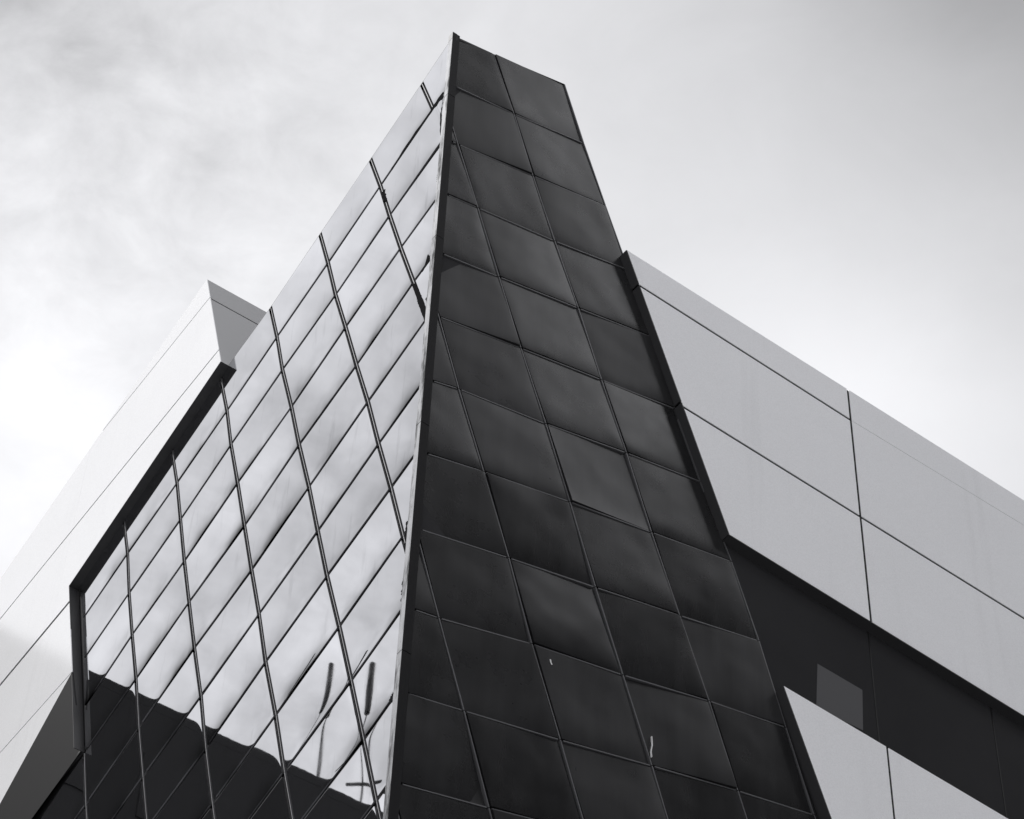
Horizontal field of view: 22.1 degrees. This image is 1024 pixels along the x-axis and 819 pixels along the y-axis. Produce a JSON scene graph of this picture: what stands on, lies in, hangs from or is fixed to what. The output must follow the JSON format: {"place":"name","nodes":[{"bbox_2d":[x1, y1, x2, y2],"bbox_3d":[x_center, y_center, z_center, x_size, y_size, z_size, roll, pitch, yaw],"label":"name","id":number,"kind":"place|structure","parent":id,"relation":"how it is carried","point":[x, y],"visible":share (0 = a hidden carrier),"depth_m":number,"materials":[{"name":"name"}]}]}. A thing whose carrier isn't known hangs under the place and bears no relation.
{"place":"outdoors","nodes":[
{"label":"outdoors","id":0,"kind":"place"},
{"bbox_2d":[0,0,1023,577],"label":"sky","id":1,"kind":"structure","parent":0,"point":[842,180],"materials":[{"name":"white"}]},
{"label":"ground","id":2,"kind":"structure","parent":0,"visible":0},
{"bbox_2d":[32,32,815,818],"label":"corner tower","id":3,"kind":"structure","parent":2,"relation":"on","point":[418,522],"depth_m":34.30,"materials":[{"name":"grey"}]},
{"bbox_2d":[0,279,266,818],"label":"office wing","id":4,"kind":"structure","parent":3,"relation":"attached to","point":[42,578],"depth_m":42.39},
{"bbox_2d":[620,250,1023,818],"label":"office wing","id":5,"kind":"structure","parent":2,"relation":"on","point":[876,554],"depth_m":36.78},
{"bbox_2d":[726,545,877,740],"bbox_3d":[3.809,3.169,34.920,2.612,2.461,0.021,29,-54,-22],"label":"window pane","id":6,"kind":"structure","parent":5,"relation":"in","point":[809,649],"depth_m":35.08,"materials":[{"name":"black glass"}]},
{"bbox_2d":[869,633,1005,816],"bbox_3d":[5.783,4.370,35.709,2.231,2.427,0.018,29,-54,-22],"label":"window pane","id":7,"kind":"structure","parent":5,"relation":"in","point":[923,717],"depth_m":35.76,"materials":[{"name":"black glass"}]},
{"bbox_2d":[992,708,1023,818],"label":"window pane","id":8,"kind":"structure","parent":5,"relation":"in","point":[1009,734],"depth_m":36.36,"materials":[{"name":"black glass"}]}
]}

